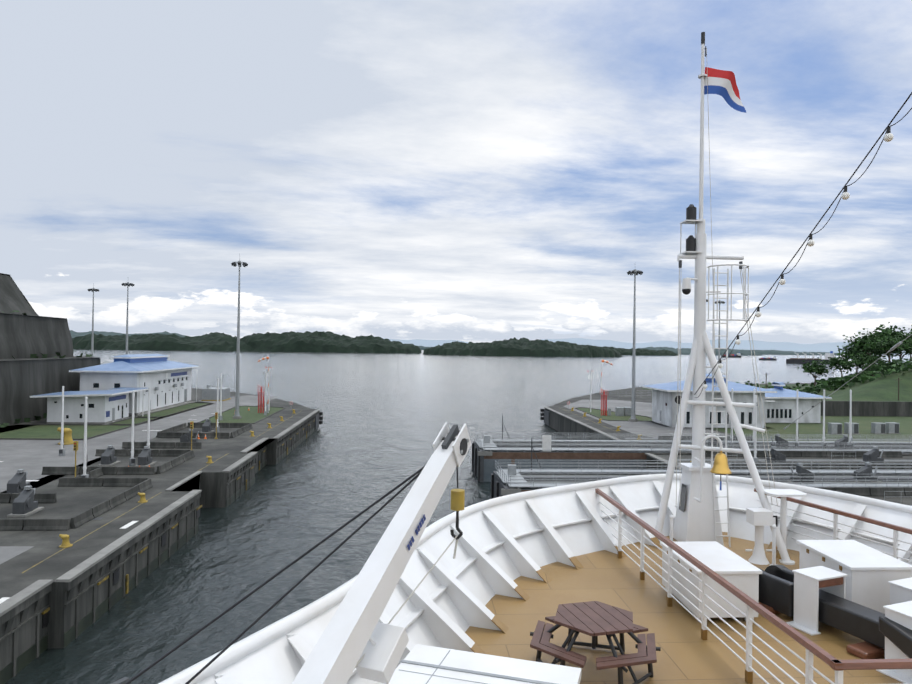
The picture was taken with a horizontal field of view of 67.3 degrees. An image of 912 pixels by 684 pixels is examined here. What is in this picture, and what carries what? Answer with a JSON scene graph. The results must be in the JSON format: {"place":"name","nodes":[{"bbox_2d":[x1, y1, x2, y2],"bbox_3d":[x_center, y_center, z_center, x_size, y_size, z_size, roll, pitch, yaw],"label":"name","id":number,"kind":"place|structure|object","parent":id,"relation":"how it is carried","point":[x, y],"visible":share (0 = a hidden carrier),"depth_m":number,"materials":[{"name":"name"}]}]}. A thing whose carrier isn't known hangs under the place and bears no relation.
{"place":"outdoors","nodes":[
{"label":"outdoors","id":0,"kind":"place"},
{"bbox_2d":[0,273,100,427],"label":"cut cliff rock","id":1,"kind":"object","parent":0,"point":[37,357],"visible":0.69,"depth_m":134.32,"materials":[{"name":"stone"}]},
{"bbox_2d":[70,330,196,337],"bbox_3d":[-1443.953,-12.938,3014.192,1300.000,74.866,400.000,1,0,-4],"label":"island","id":2,"kind":"structure","parent":0,"point":[74,334],"depth_m":2943.06,"materials":[{"name":"green plant"}]},
{"bbox_2d":[0,388,316,670],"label":"lock wall","id":3,"kind":"structure","parent":0,"point":[210,481],"depth_m":59.95,"materials":[{"name":"concrete"}]},
{"bbox_2d":[7,486,43,516],"bbox_3d":[-37.242,13.685,59.420,1.500,2.300,3.000,1,0,-4],"label":"housing","id":4,"kind":"object","parent":3,"relation":"on","point":[24,504],"visible":1,"depth_m":58.71,"materials":[{"name":"metal"}]},
{"bbox_2d":[59,534,72,547],"bbox_3d":[-28.433,14.440,49.955,0.850,0.887,0.850,0,-1,41],"label":"mooring bollard","id":5,"kind":"object","parent":3,"relation":"on","point":[65,541],"visible":1,"depth_m":49.77,"materials":[{"name":"yellow metal"}]},
{"bbox_2d":[73,441,77,477],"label":"signal post","id":6,"kind":"object","parent":3,"relation":"on","point":[75,447],"visible":0.9,"depth_m":74.14,"materials":[{"name":"metal"}]},
{"bbox_2d":[81,397,88,477],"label":"pole","id":7,"kind":"object","parent":3,"relation":"on","point":[85,475],"visible":0.9,"depth_m":72.24,"materials":[{"name":"metal"}]},
{"bbox_2d":[30,387,150,423],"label":"building","id":8,"kind":"structure","parent":3,"relation":"on","point":[107,406],"depth_m":125.11,"materials":[{"name":"concrete"}]},
{"bbox_2d":[87,283,98,356],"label":"mast light","id":9,"kind":"object","parent":3,"relation":"on","point":[93,289],"visible":0.79,"depth_m":211.00,"materials":[{"name":"metal"}]},
{"bbox_2d":[97,445,120,466],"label":"housing","id":10,"kind":"object","parent":3,"relation":"on","point":[108,459],"visible":1,"depth_m":82.85,"materials":[{"name":"metal"}]},
{"bbox_2d":[121,282,134,354],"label":"mast light","id":11,"kind":"object","parent":3,"relation":"on","point":[128,284],"visible":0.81,"depth_m":189.21,"materials":[{"name":"metal"}]},
{"bbox_2d":[129,390,135,465],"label":"pole","id":12,"kind":"object","parent":3,"relation":"on","point":[132,461],"visible":0.98,"depth_m":83.06,"materials":[{"name":"metal"}]},
{"bbox_2d":[69,354,199,414],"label":"control house","id":13,"kind":"structure","parent":3,"relation":"on","point":[165,380],"depth_m":148.45,"materials":[{"name":"paint"}]},
{"bbox_2d":[138,492,147,502],"bbox_3d":[-29.342,14.539,64.226,0.850,0.887,0.850,0,-1,41],"label":"mooring bollard","id":14,"kind":"object","parent":3,"relation":"on","point":[142,498],"visible":1,"depth_m":64.03,"materials":[{"name":"yellow metal"}]},
{"bbox_2d":[134,446,155,466],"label":"housing","id":15,"kind":"object","parent":3,"relation":"on","point":[145,458],"visible":0.98,"depth_m":82.71,"materials":[{"name":"metal"}]},
{"bbox_2d":[147,387,149,448],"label":"pole","id":16,"kind":"object","parent":3,"relation":"on","point":[148,435],"visible":0.79,"depth_m":89.92,"materials":[{"name":"metal"}]},
{"bbox_2d":[180,429,198,441],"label":"housing","id":17,"kind":"object","parent":3,"relation":"on","point":[185,437],"visible":0.62,"depth_m":100.88,"materials":[{"name":"metal"}]},
{"bbox_2d":[190,421,193,449],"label":"signal post","id":18,"kind":"object","parent":3,"relation":"on","point":[191,425],"visible":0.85,"depth_m":94.47,"materials":[{"name":"metal"}]},
{"bbox_2d":[200,419,213,432],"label":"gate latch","id":19,"kind":"object","parent":3,"relation":"on","point":[206,427],"visible":0.92,"depth_m":114.43,"materials":[{"name":"metal"}]},
{"bbox_2d":[215,412,217,438],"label":"signal post","id":20,"kind":"object","parent":3,"relation":"on","point":[216,415],"visible":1,"depth_m":107.45,"materials":[{"name":"metal"}]},
{"bbox_2d":[215,378,219,431],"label":"pole","id":21,"kind":"object","parent":3,"relation":"on","point":[218,429],"visible":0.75,"depth_m":115.76,"materials":[{"name":"metal"}]},
{"bbox_2d":[258,357,268,392],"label":"windsock","id":22,"kind":"object","parent":3,"relation":"on","point":[268,370],"visible":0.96,"depth_m":167.09,"materials":[{"name":"white paint"}]},
{"bbox_2d":[0,422,911,530],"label":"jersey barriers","id":23,"kind":"object","parent":3,"relation":"on","point":[139,485],"visible":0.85,"depth_m":77.07,"materials":[{"name":"concrete"}]},
{"bbox_2d":[72,332,253,350],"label":"island","id":24,"kind":"structure","parent":0,"point":[215,341],"depth_m":1898.11,"materials":[{"name":"green plant"}]},
{"bbox_2d":[0,395,911,603],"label":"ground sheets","id":25,"kind":"object","parent":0,"point":[32,458],"visible":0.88,"depth_m":122.81,"materials":[{"name":"concrete"}]},
{"bbox_2d":[7,469,33,493],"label":"housing","id":26,"kind":"object","parent":25,"relation":"on","point":[16,483],"visible":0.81,"depth_m":66.42,"materials":[{"name":"metal"}]},
{"bbox_2d":[59,386,64,455],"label":"pole","id":27,"kind":"object","parent":25,"relation":"on","point":[61,451],"visible":1,"depth_m":89.49,"materials":[{"name":"metal"}]},
{"bbox_2d":[57,427,73,444],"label":"bollard","id":28,"kind":"object","parent":25,"relation":"on","point":[68,439],"visible":0.73,"depth_m":99.72,"materials":[{"name":"yellow metal"}]},
{"bbox_2d":[201,384,230,400],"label":"generator container","id":29,"kind":"object","parent":25,"relation":"on","point":[209,392],"visible":0.98,"depth_m":179.52,"materials":[{"name":"metal"}]},
{"bbox_2d":[219,374,222,419],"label":"pole","id":30,"kind":"object","parent":25,"relation":"on","point":[220,417],"visible":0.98,"depth_m":133.97,"materials":[{"name":"metal"}]},
{"bbox_2d":[231,259,247,418],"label":"mast light","id":31,"kind":"object","parent":25,"relation":"on","point":[237,413],"visible":1,"depth_m":137.39,"materials":[{"name":"metal"}]},
{"bbox_2d":[257,385,268,412],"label":"fire monitor","id":32,"kind":"object","parent":25,"relation":"on","point":[260,396],"visible":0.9,"depth_m":149.17,"materials":[{"name":"red paint"}]},
{"bbox_2d":[264,372,266,415],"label":"pole","id":33,"kind":"object","parent":25,"relation":"on","point":[265,412],"visible":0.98,"depth_m":144.31,"materials":[{"name":"metal"}]},
{"bbox_2d":[265,367,273,409],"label":"instrument mast","id":34,"kind":"object","parent":25,"relation":"on","point":[269,371],"visible":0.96,"depth_m":155.24,"materials":[{"name":"white metal"}]},
{"bbox_2d":[600,388,610,415],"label":"fire monitor","id":35,"kind":"object","parent":25,"relation":"on","point":[604,400],"visible":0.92,"depth_m":154.48,"materials":[{"name":"red paint"}]},
{"bbox_2d":[601,360,612,409],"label":"windsock","id":36,"kind":"object","parent":25,"relation":"on","point":[605,361],"visible":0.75,"depth_m":162.19,"materials":[{"name":"white paint"}]},
{"bbox_2d":[627,269,642,421],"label":"mast light","id":37,"kind":"object","parent":25,"relation":"on","point":[635,272],"visible":1,"depth_m":142.55,"materials":[{"name":"metal"}]},
{"bbox_2d":[615,407,900,433],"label":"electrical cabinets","id":38,"kind":"object","parent":25,"relation":"on","point":[879,428],"visible":0.94,"depth_m":126.28,"materials":[{"name":"metal"}]},
{"bbox_2d":[624,430,911,505],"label":"gate recess railings","id":39,"kind":"object","parent":25,"relation":"on","point":[792,439],"visible":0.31,"depth_m":95.16,"materials":[{"name":"metal"}]},
{"bbox_2d":[753,395,757,461],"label":"pole","id":40,"kind":"object","parent":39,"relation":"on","point":[755,458],"visible":0.96,"depth_m":90.28,"materials":[{"name":"metal"}]},
{"bbox_2d":[761,446,785,461],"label":"gate drive machine","id":41,"kind":"object","parent":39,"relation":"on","point":[777,456],"visible":0.79,"depth_m":90.60,"materials":[{"name":"metal"}]},
{"bbox_2d":[859,446,885,462],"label":"gate drive machine","id":42,"kind":"object","parent":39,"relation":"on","point":[872,454],"visible":0.88,"depth_m":92.05,"materials":[{"name":"metal"}]},
{"bbox_2d":[0,0,911,343],"label":"sky","id":43,"kind":"structure","parent":0,"point":[474,171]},
{"bbox_2d":[5,349,911,683],"bbox_3d":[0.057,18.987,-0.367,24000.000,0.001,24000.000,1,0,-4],"label":"lake water","id":44,"kind":"structure","parent":0,"point":[369,441],"depth_m":100.35,"materials":[{"name":"grey liquid"}]},
{"bbox_2d":[240,331,421,352],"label":"island","id":45,"kind":"structure","parent":44,"relation":"on","point":[308,341],"depth_m":1963.66,"materials":[{"name":"green plant"}]},
{"bbox_2d":[0,407,682,683],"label":"lock wall coping and fenders","id":46,"kind":"object","parent":44,"relation":"on","point":[23,600],"visible":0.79,"depth_m":51.04,"materials":[{"name":"concrete"}]},
{"bbox_2d":[423,337,622,356],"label":"island","id":47,"kind":"structure","parent":44,"relation":"on","point":[514,346],"depth_m":1716.30,"materials":[{"name":"green plant"}]},
{"bbox_2d":[158,473,911,683],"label":"ship bulwark","id":48,"kind":"object","parent":44,"relation":"on","point":[505,541],"visible":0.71,"depth_m":13.90,"materials":[{"name":"white paint"}]},
{"bbox_2d":[111,677,128,683],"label":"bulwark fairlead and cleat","id":49,"kind":"object","parent":48,"relation":"attached to","point":[123,680],"visible":1,"depth_m":6.36,"materials":[{"name":"metal"}]},
{"bbox_2d":[465,536,903,683],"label":"ship deck","id":50,"kind":"structure","parent":48,"relation":"attached to","point":[686,654],"depth_m":11.09,"materials":[{"name":"beige wood"}]},
{"bbox_2d":[125,422,470,683],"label":"crane","id":51,"kind":"object","parent":50,"relation":"on","point":[337,651],"visible":1,"depth_m":5.98,"materials":[{"name":"white paint"}]},
{"bbox_2d":[356,622,408,683],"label":"equipment box","id":52,"kind":"object","parent":51,"relation":"hanging from","point":[385,647],"visible":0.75,"depth_m":5.61,"materials":[{"name":"white paint"}]},
{"bbox_2d":[389,644,580,683],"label":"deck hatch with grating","id":53,"kind":"object","parent":50,"relation":"on","point":[422,664],"visible":1,"depth_m":7.62,"materials":[{"name":"white paint"}]},
{"bbox_2d":[530,601,660,683],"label":"picnic table","id":54,"kind":"object","parent":50,"relation":"on","point":[594,619],"visible":1,"depth_m":9.60,"materials":[{"name":"brown wood"}]},
{"bbox_2d":[660,541,761,622],"bbox_3d":[4.535,4.297,12.371,1.130,0.900,1.750,1,0,-4],"label":"deck locker","id":55,"kind":"object","parent":50,"relation":"on","point":[737,571],"visible":0.6,"depth_m":11.69,"materials":[{"name":"white metal"}]},
{"bbox_2d":[595,488,843,683],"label":"railing","id":56,"kind":"object","parent":50,"relation":"on","point":[811,647],"visible":0.85,"depth_m":10.28,"materials":[{"name":"white metal"}]},
{"bbox_2d":[669,515,776,565],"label":"stanchion posts","id":57,"kind":"object","parent":50,"relation":"on","point":[671,517],"visible":0.67,"depth_m":13.75,"materials":[{"name":"white metal"}]},
{"bbox_2d":[655,32,794,564],"bbox_3d":[6.324,-1.324,16.139,3.125,12.310,1.470,1,-1,28],"label":"ship mast","id":58,"kind":"object","parent":50,"relation":"on","point":[695,520],"visible":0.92,"depth_m":16.31,"materials":[{"name":"white metal"}]},
{"bbox_2d":[693,435,731,502],"bbox_3d":[5.830,2.888,15.711,0.952,1.558,0.492,0,-1,43],"label":"ship's bell","id":59,"kind":"object","parent":58,"relation":"attached to","point":[720,466],"visible":1,"depth_m":15.54,"materials":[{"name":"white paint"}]},
{"bbox_2d":[704,67,745,112],"bbox_3d":[6.475,-6.021,16.485,0.956,1.248,0.348,1,0,23],"label":"flag","id":60,"kind":"object","parent":58,"relation":"attached to","point":[722,83],"visible":0.94,"depth_m":16.47,"materials":[{"name":"multicoloured fabric"}]},
{"bbox_2d":[694,92,911,397],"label":"string lights","id":61,"kind":"object","parent":58,"relation":"attached to","point":[887,137],"visible":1,"depth_m":10.50,"materials":[{"name":"black rubber cable"},{"name":"white frosted glass"}]},
{"bbox_2d":[784,334,911,428],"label":"cable","id":62,"kind":"object","parent":58,"relation":"attached to","point":[896,345],"visible":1,"depth_m":11.55,"materials":[{"name":"metal"}]},
{"bbox_2d":[745,508,777,564],"bbox_3d":[6.660,4.232,14.967,0.679,1.130,0.418,1,0,-4],"label":"pedestal","id":63,"kind":"object","parent":50,"relation":"on","point":[759,519],"visible":1,"depth_m":14.87,"materials":[{"name":"white paint"}]},
{"bbox_2d":[764,489,806,558],"bbox_3d":[7.294,4.074,15.279,0.840,1.470,0.600,1,0,-4],"label":"pedestal table","id":64,"kind":"object","parent":50,"relation":"on","point":[783,494],"visible":0.73,"depth_m":15.22,"materials":[{"name":"white paint"}]},
{"bbox_2d":[786,566,846,635],"bbox_3d":[6.100,4.314,11.505,0.940,0.898,0.520,1,0,-23],"label":"deck stand","id":65,"kind":"object","parent":50,"relation":"on","point":[809,582],"visible":0.77,"depth_m":11.39,"materials":[{"name":"white paint"}]},
{"bbox_2d":[754,488,911,561],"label":"railing","id":66,"kind":"object","parent":50,"relation":"on","point":[895,528],"visible":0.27,"depth_m":14.75,"materials":[{"name":"white metal"}]},
{"bbox_2d":[759,564,911,658],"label":"spare anchor on chocks","id":67,"kind":"object","parent":50,"relation":"on","point":[872,628],"visible":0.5,"depth_m":10.86,"materials":[{"name":"black metal"}]},
{"bbox_2d":[796,540,911,613],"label":"deck locker","id":68,"kind":"object","parent":50,"relation":"on","point":[870,572],"visible":0.65,"depth_m":11.82,"materials":[{"name":"white paint"}]},
{"bbox_2d":[830,659,911,683],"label":"railing","id":69,"kind":"object","parent":50,"relation":"on","point":[866,664],"visible":0.92,"depth_m":7.61,"materials":[{"name":"brown metal"}]},
{"bbox_2d":[876,601,911,682],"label":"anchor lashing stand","id":70,"kind":"object","parent":50,"relation":"on","point":[900,613],"visible":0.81,"depth_m":9.78,"materials":[{"name":"white paint"}]},
{"bbox_2d":[888,577,911,604],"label":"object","id":71,"kind":"object","parent":50,"relation":"on","point":[900,590],"visible":0.46,"depth_m":11.02,"materials":[{"name":"white paint"}]},
{"bbox_2d":[721,352,740,356],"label":"container ship","id":72,"kind":"object","parent":44,"relation":"on","point":[737,355],"visible":0.81,"depth_m":2121.73,"materials":[{"name":"black"}]},
{"bbox_2d":[786,351,833,363],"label":"bulk carrier","id":73,"kind":"object","parent":44,"relation":"on","point":[797,360],"visible":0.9,"depth_m":1147.43,"materials":[{"name":"black"}]},
{"bbox_2d":[603,346,677,355],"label":"island","id":74,"kind":"structure","parent":0,"point":[639,351],"depth_m":2487.04,"materials":[{"name":"green plant"}]},
{"bbox_2d":[383,338,911,354],"bbox_3d":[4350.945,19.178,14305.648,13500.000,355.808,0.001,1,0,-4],"label":"distant mountains","id":75,"kind":"structure","parent":0,"point":[789,346],"depth_m":14375.05,"materials":[{"name":"blue"}]},
{"bbox_2d":[631,346,762,355],"bbox_3d":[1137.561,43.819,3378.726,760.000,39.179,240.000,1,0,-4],"label":"island","id":76,"kind":"structure","parent":0,"point":[722,351],"depth_m":3320.86,"materials":[{"name":"green plant"}]},
{"bbox_2d":[642,374,776,427],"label":"building","id":77,"kind":"structure","parent":0,"point":[664,406],"depth_m":133.52,"materials":[{"name":"white paint"}]},
{"bbox_2d":[545,383,911,504],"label":"lock wall","id":78,"kind":"structure","parent":0,"point":[562,425],"depth_m":137.56,"materials":[{"name":"concrete"}]},
{"bbox_2d":[200,384,769,407],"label":"lakeside railings","id":79,"kind":"object","parent":78,"relation":"on","point":[618,393],"visible":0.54,"depth_m":209.49,"materials":[{"name":"metal"}]},
{"bbox_2d":[472,415,911,481],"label":"rolling gate","id":80,"kind":"structure","parent":78,"relation":"on","point":[487,451],"depth_m":99.39,"materials":[{"name":"metal"}]},
{"bbox_2d":[708,434,724,447],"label":"gate drive machine","id":81,"kind":"object","parent":80,"relation":"on","point":[714,443],"visible":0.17,"depth_m":103.54,"materials":[{"name":"metal"}]},
{"bbox_2d":[729,389,733,444],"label":"pole","id":82,"kind":"object","parent":80,"relation":"on","point":[731,437],"visible":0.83,"depth_m":105.48,"materials":[{"name":"metal"}]},
{"bbox_2d":[751,389,754,444],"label":"pole","id":83,"kind":"object","parent":80,"relation":"on","point":[752,443],"visible":0.71,"depth_m":105.73,"materials":[{"name":"metal"}]},
{"bbox_2d":[771,434,788,446],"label":"gate drive machine","id":84,"kind":"object","parent":80,"relation":"on","point":[778,440],"visible":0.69,"depth_m":104.58,"materials":[{"name":"metal"}]},
{"bbox_2d":[795,389,798,445],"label":"pole","id":85,"kind":"object","parent":80,"relation":"on","point":[797,433],"visible":0.88,"depth_m":106.15,"materials":[{"name":"metal"}]},
{"bbox_2d":[821,390,825,445],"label":"pole","id":86,"kind":"object","parent":80,"relation":"on","point":[823,437],"visible":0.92,"depth_m":106.43,"materials":[{"name":"metal"}]},
{"bbox_2d":[835,435,855,449],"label":"gate drive machine","id":87,"kind":"object","parent":80,"relation":"on","point":[844,439],"visible":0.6,"depth_m":104.74,"materials":[{"name":"metal"}]},
{"bbox_2d":[848,390,852,444],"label":"pole","id":88,"kind":"object","parent":80,"relation":"on","point":[850,429],"visible":0.77,"depth_m":106.71,"materials":[{"name":"metal"}]},
{"bbox_2d":[491,437,911,498],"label":"rolling gate","id":89,"kind":"structure","parent":78,"relation":"on","point":[511,479],"depth_m":79.88,"materials":[{"name":"metal"}]},
{"bbox_2d":[787,463,813,481],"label":"gate drive machine","id":90,"kind":"object","parent":89,"relation":"on","point":[801,471],"visible":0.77,"depth_m":77.38,"materials":[{"name":"metal"}]},
{"bbox_2d":[854,462,882,482],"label":"gate drive machine","id":91,"kind":"object","parent":89,"relation":"on","point":[866,470],"visible":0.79,"depth_m":78.39,"materials":[{"name":"metal"}]},
{"bbox_2d":[765,382,831,422],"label":"building","id":92,"kind":"structure","parent":78,"relation":"on","point":[780,405],"depth_m":144.47,"materials":[{"name":"white paint"}]},
{"bbox_2d":[763,373,898,399],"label":"utility poles","id":93,"kind":"object","parent":78,"relation":"on","point":[898,384],"visible":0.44,"depth_m":166.84,"materials":[{"name":"metal"}]},
{"bbox_2d":[681,348,844,355],"bbox_3d":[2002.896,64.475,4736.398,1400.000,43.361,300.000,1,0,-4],"label":"island","id":94,"kind":"structure","parent":0,"point":[771,352],"depth_m":4639.36,"materials":[{"name":"green plant"}]},
{"bbox_2d":[641,368,911,416],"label":"hill ground","id":95,"kind":"structure","parent":0,"point":[878,396],"depth_m":168.87,"materials":[{"name":"green plant"}]},
{"bbox_2d":[715,300,724,363],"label":"mast light","id":96,"kind":"object","parent":95,"relation":"on","point":[720,302],"visible":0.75,"depth_m":226.59,"materials":[{"name":"metal"}]},
{"bbox_2d":[797,357,834,385],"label":"hill tree","id":97,"kind":"object","parent":95,"relation":"on","point":[819,370],"visible":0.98,"depth_m":255.18,"materials":[{"name":"green plant"}]},
{"bbox_2d":[736,357,911,393],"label":"hill shrubs","id":98,"kind":"object","parent":95,"relation":"on","point":[836,383],"visible":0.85,"depth_m":201.97,"materials":[{"name":"green plant"}]},
{"bbox_2d":[822,350,854,375],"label":"hill tree","id":99,"kind":"object","parent":95,"relation":"on","point":[836,362],"visible":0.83,"depth_m":270.76,"materials":[{"name":"green plant"}]},
{"bbox_2d":[837,334,872,371],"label":"hill tree","id":100,"kind":"object","parent":95,"relation":"on","point":[848,353],"visible":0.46,"depth_m":236.58,"materials":[{"name":"green plant"}]},
{"bbox_2d":[849,351,873,370],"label":"hill tree","id":101,"kind":"object","parent":95,"relation":"on","point":[859,363],"visible":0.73,"depth_m":211.81,"materials":[{"name":"green plant"}]},
{"bbox_2d":[843,328,894,358],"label":"hill tree","id":102,"kind":"object","parent":95,"relation":"on","point":[865,340],"visible":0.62,"depth_m":219.25,"materials":[{"name":"green plant"}]},
{"bbox_2d":[862,362,882,377],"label":"hill tree","id":103,"kind":"object","parent":95,"relation":"on","point":[871,367],"visible":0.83,"depth_m":191.06,"materials":[{"name":"green plant"}]},
{"bbox_2d":[863,353,889,375],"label":"hill tree","id":104,"kind":"object","parent":95,"relation":"on","point":[874,359],"visible":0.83,"depth_m":197.30,"materials":[{"name":"green plant"}]},
{"bbox_2d":[866,322,911,361],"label":"hill tree","id":105,"kind":"object","parent":95,"relation":"on","point":[888,331],"visible":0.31,"depth_m":229.96,"materials":[{"name":"green plant"}]},
{"bbox_2d":[869,331,911,364],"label":"hill tree","id":106,"kind":"object","parent":95,"relation":"on","point":[887,345],"visible":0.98,"depth_m":205.46,"materials":[{"name":"green plant"}]},
{"bbox_2d":[876,331,911,359],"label":"hill tree","id":107,"kind":"object","parent":95,"relation":"on","point":[909,343],"visible":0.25,"depth_m":218.92,"materials":[{"name":"green plant"}]},
{"bbox_2d":[900,325,911,338],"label":"hill tree","id":108,"kind":"object","parent":95,"relation":"on","point":[908,334],"visible":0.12,"depth_m":237.27,"materials":[{"name":"green plant"}]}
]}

